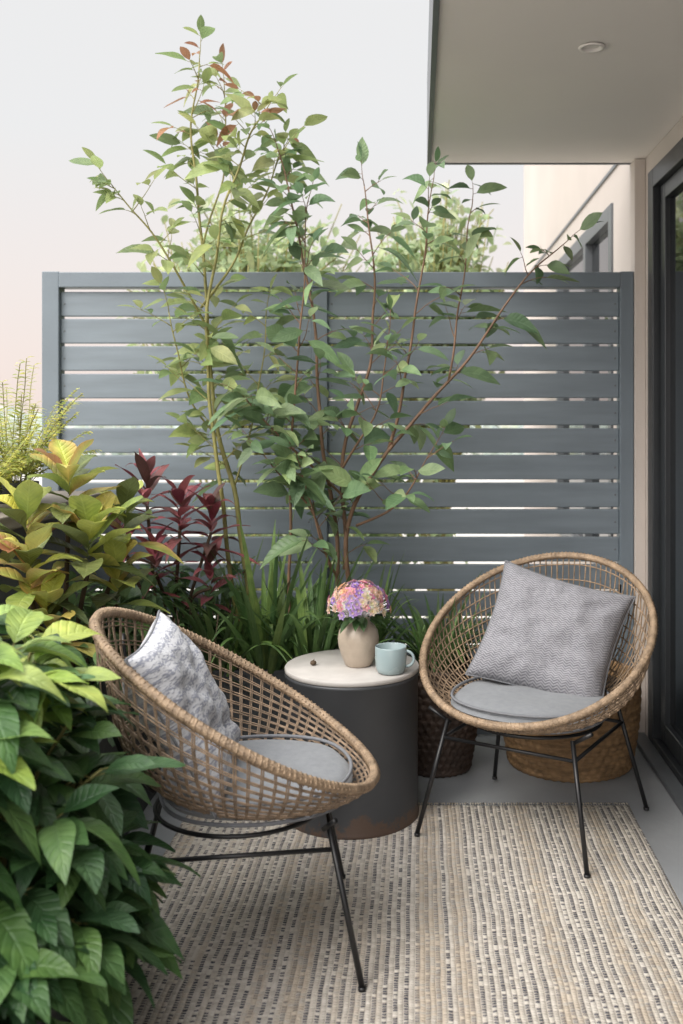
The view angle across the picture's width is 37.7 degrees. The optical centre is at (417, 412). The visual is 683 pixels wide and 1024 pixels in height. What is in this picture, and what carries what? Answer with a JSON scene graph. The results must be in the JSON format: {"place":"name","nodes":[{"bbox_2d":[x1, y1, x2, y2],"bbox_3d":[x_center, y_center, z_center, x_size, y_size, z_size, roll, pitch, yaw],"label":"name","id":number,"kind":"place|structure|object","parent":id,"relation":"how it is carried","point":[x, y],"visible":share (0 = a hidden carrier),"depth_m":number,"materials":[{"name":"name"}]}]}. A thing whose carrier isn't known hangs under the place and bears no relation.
{"place":"outdoors","nodes":[
{"label":"outdoors","id":0,"kind":"place"},
{"bbox_2d":[0,514,94,655],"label":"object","id":1,"kind":"object","parent":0,"point":[58,533],"depth_m":3.35,"materials":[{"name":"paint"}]},
{"bbox_2d":[0,491,100,531],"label":"cap","id":2,"kind":"object","parent":1,"relation":"on","point":[11,523],"visible":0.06,"depth_m":3.36,"materials":[{"name":"grey"}]},
{"bbox_2d":[0,480,38,503],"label":"fern pot","id":3,"kind":"object","parent":2,"relation":"on","point":[6,491],"visible":0.22,"depth_m":3.28,"materials":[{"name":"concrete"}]},
{"bbox_2d":[0,0,523,414],"label":"sky","id":4,"kind":"structure","parent":0,"point":[75,75],"materials":[{"name":"white"}]},
{"bbox_2d":[1,426,523,644],"bbox_3d":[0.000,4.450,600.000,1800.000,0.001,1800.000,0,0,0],"label":"ground","id":5,"kind":"structure","parent":0,"point":[39,479],"depth_m":46.38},
{"bbox_2d":[116,175,390,589],"bbox_3d":[-0.968,1.515,6.030,1.700,5.883,1.427,0,0,0],"label":"garden tree","id":6,"kind":"object","parent":5,"relation":"on","point":[249,258],"visible":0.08,"depth_m":5.79,"materials":[{"name":"green plant"}]},
{"bbox_2d":[0,406,523,466],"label":"distant trees","id":7,"kind":"object","parent":5,"relation":"on","point":[39,420],"visible":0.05,"depth_m":83.04,"materials":[{"name":"green plant"}]},
{"bbox_2d":[194,372,467,644],"bbox_3d":[-0.544,2.114,5.612,1.599,4.684,1.152,0,0,9],"label":"garden tree","id":8,"kind":"object","parent":5,"relation":"on","point":[392,480],"visible":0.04,"depth_m":5.47,"materials":[{"name":"green plant"}]},
{"bbox_2d":[344,180,517,617],"bbox_3d":[0.074,1.483,6.304,1.202,5.942,1.351,0,0,0],"label":"garden tree","id":9,"kind":"object","parent":5,"relation":"on","point":[434,256],"visible":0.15,"depth_m":6.14,"materials":[{"name":"leaf"},{"name":"reddish-brown bark"}]},
{"bbox_2d":[524,117,682,736],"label":"wall","id":10,"kind":"structure","parent":5,"relation":"on","point":[556,197],"depth_m":5.48,"materials":[{"name":"paint"}]},
{"bbox_2d":[427,0,630,164],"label":"overhang trim","id":11,"kind":"structure","parent":10,"relation":"attached to","point":[434,5],"depth_m":3.13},
{"bbox_2d":[431,0,682,162],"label":"overhang","id":12,"kind":"object","parent":10,"relation":"attached to","point":[522,81],"visible":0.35,"depth_m":2.96,"materials":[{"name":"paint"}]},
{"bbox_2d":[578,42,604,52],"bbox_3d":[0.468,-0.984,2.680,0.072,0.008,0.072,0,0,0],"label":"recessed lamp","id":13,"kind":"object","parent":12,"relation":"in","point":[581,48],"visible":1,"depth_m":2.69,"materials":[{"name":"paint"}]},
{"bbox_2d":[530,165,616,270],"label":"wall groove trim","id":14,"kind":"structure","parent":10,"relation":"attached to","point":[606,176],"depth_m":5.36,"materials":[{"name":"grey metal"}]},
{"bbox_2d":[556,203,612,563],"bbox_3d":[0.901,-0.100,5.400,0.058,1.700,1.800,0,0,0],"label":"window frame","id":15,"kind":"object","parent":10,"relation":"attached to","point":[588,238],"visible":0.19,"depth_m":5.20,"materials":[{"name":"metal"}]},
{"bbox_2d":[563,230,607,535],"bbox_3d":[0.915,-0.095,5.400,0.010,1.570,1.660,0,0,0],"label":"window glass","id":16,"kind":"object","parent":15,"relation":"attached to","point":[600,254],"depth_m":5.10,"materials":[{"name":"black"}]},
{"bbox_2d":[648,137,682,785],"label":"frame","id":17,"kind":"object","parent":10,"relation":"attached to","point":[665,179],"visible":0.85,"depth_m":3.66,"materials":[{"name":"metal"}]},
{"bbox_2d":[670,188,682,738],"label":"glass panes","id":18,"kind":"object","parent":17,"relation":"attached to","point":[676,461],"visible":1,"depth_m":3.52,"materials":[{"name":"black"}]},
{"bbox_2d":[56,734,682,1021],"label":"balcony floor","id":19,"kind":"structure","parent":0,"point":[660,822],"depth_m":3.25,"materials":[{"name":"grey concrete"}]},
{"bbox_2d":[37,1008,56,1023],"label":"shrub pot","id":20,"kind":"object","parent":19,"relation":"on","point":[53,1012],"depth_m":1.85,"materials":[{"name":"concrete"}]},
{"bbox_2d":[0,604,200,1023],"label":"broadleaf shrub","id":21,"kind":"object","parent":20,"relation":"in","point":[83,926],"visible":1,"depth_m":1.70,"materials":[{"name":"green plant"}]},
{"bbox_2d":[45,681,160,875],"bbox_3d":[-1.025,1.070,2.690,0.330,0.360,1.280,0,0,0],"label":"planter box","id":22,"kind":"object","parent":19,"relation":"on","point":[105,746],"visible":0.01,"depth_m":3.03,"materials":[{"name":"concrete"}]},
{"bbox_2d":[0,438,183,730],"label":"croton plant","id":23,"kind":"object","parent":22,"relation":"in","point":[37,588],"visible":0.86,"depth_m":2.76,"materials":[{"name":"green plant"}]},
{"bbox_2d":[7,556,255,776],"bbox_3d":[-0.907,0.746,2.965,0.712,0.494,1.648,0,0,0],"label":"filler shrub","id":24,"kind":"object","parent":22,"relation":"in","point":[128,594],"visible":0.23,"depth_m":3.22,"materials":[{"name":"green plant"}]},
{"bbox_2d":[163,639,385,754],"bbox_3d":[-0.655,1.060,3.600,1.070,0.380,0.480,0,0,0],"label":"planter box","id":25,"kind":"object","parent":19,"relation":"on","point":[279,674],"visible":0.02,"depth_m":3.36,"materials":[{"name":"concrete"}]},
{"bbox_2d":[81,448,263,626],"bbox_3d":[-0.844,0.523,3.382,0.631,0.798,0.476,0,0,0],"label":"cordyline plant","id":26,"kind":"object","parent":25,"relation":"on","point":[183,494],"visible":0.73,"depth_m":3.37,"materials":[{"name":"red plant"}]},
{"bbox_2d":[69,15,327,657],"bbox_3d":[-0.711,-0.248,3.476,0.586,2.317,0.789,0,0,42],"label":"slender tree","id":27,"kind":"object","parent":25,"relation":"on","point":[211,351],"visible":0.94,"depth_m":3.50,"materials":[{"name":"green plant"}]},
{"bbox_2d":[132,508,435,676],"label":"strappy grass","id":28,"kind":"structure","parent":25,"relation":"on","point":[270,635],"depth_m":3.32,"materials":[{"name":"green plant"}]},
{"bbox_2d":[193,112,603,623],"bbox_3d":[-0.066,-0.071,3.439,1.381,1.964,0.556,0,0,0],"label":"multi stem tree","id":29,"kind":"object","parent":25,"relation":"on","point":[286,463],"visible":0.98,"depth_m":3.39,"materials":[{"name":"green plant"}]},
{"bbox_2d":[42,271,633,733],"bbox_3d":[-0.311,0.350,3.900,2.299,1.800,0.076,0,0,0],"label":"slatted fence","id":30,"kind":"object","parent":19,"relation":"on","point":[60,331],"visible":0.48,"depth_m":3.89,"materials":[{"name":"paint"}]},
{"bbox_2d":[68,802,682,1023],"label":"woven rug","id":31,"kind":"object","parent":19,"relation":"on","point":[476,914],"visible":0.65,"depth_m":2.40,"materials":[{"name":"beige fabric"}]},
{"bbox_2d":[89,607,380,992],"bbox_3d":[-0.425,0.850,2.355,0.672,0.780,0.728,0,0,-9],"label":"rattan chair","id":32,"kind":"object","parent":31,"relation":"on","point":[173,694],"visible":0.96,"depth_m":2.17,"materials":[{"name":"wicker"}]},
{"bbox_2d":[284,649,418,839],"bbox_3d":[-0.205,1.016,3.100,0.418,0.467,0.418,0,0,0],"label":"drum side table","id":33,"kind":"object","parent":31,"relation":"on","point":[372,710],"visible":0.69,"depth_m":2.93,"materials":[{"name":"metal"}]},
{"bbox_2d":[326,579,391,667],"bbox_3d":[-0.182,0.650,3.091,0.206,0.264,0.209,0,0,0],"label":"flower vase","id":34,"kind":"object","parent":33,"relation":"on","point":[358,637],"visible":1,"depth_m":3.04,"materials":[{"name":"ceramic"}]},
{"bbox_2d":[375,642,414,675],"bbox_3d":[-0.078,0.742,2.996,0.095,0.081,0.107,0,0,-44],"label":"mug","id":35,"kind":"object","parent":33,"relation":"on","point":[390,658],"visible":1,"depth_m":2.96,"materials":[{"name":"ceramic"}]},
{"bbox_2d":[414,551,658,878],"bbox_3d":[0.358,0.850,3.020,0.728,0.780,0.672,0,0,30],"label":"rattan chair","id":36,"kind":"object","parent":31,"relation":"on","point":[541,659],"visible":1,"depth_m":3.01,"materials":[{"name":"wicker"}]},
{"bbox_2d":[409,655,480,777],"bbox_3d":[0.070,1.065,3.520,0.309,0.371,0.309,0,0,0],"label":"dark wicker pot","id":37,"kind":"object","parent":19,"relation":"on","point":[456,757],"visible":0.34,"depth_m":3.40,"materials":[{"name":"wicker"}]},
{"bbox_2d":[373,571,493,671],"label":"potted grass","id":38,"kind":"object","parent":37,"relation":"in","point":[416,638],"depth_m":3.48,"materials":[{"name":"green plant"}]},
{"bbox_2d":[503,660,641,782],"bbox_3d":[0.545,1.089,3.580,0.509,0.321,0.509,0,0,0],"label":"woven basket","id":39,"kind":"object","parent":19,"relation":"on","point":[607,758],"visible":0.34,"depth_m":3.38,"materials":[{"name":"wicker"}]},
{"bbox_2d":[630,159,644,732],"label":"pier","id":40,"kind":"structure","parent":19,"relation":"on","point":[637,217],"depth_m":3.86,"materials":[{"name":"grey paint"}]},
{"bbox_2d":[637,732,682,814],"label":"threshold","id":41,"kind":"object","parent":19,"relation":"on","point":[670,782],"visible":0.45,"depth_m":3.43,"materials":[{"name":"metal"}]},
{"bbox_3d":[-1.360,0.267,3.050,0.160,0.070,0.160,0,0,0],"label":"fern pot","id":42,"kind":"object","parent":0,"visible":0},
{"bbox_2d":[0,356,100,490],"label":"yellow fern","id":43,"kind":"object","parent":42,"relation":"in","point":[10,468],"visible":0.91,"depth_m":3.27,"materials":[{"name":"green plant"}]}
]}

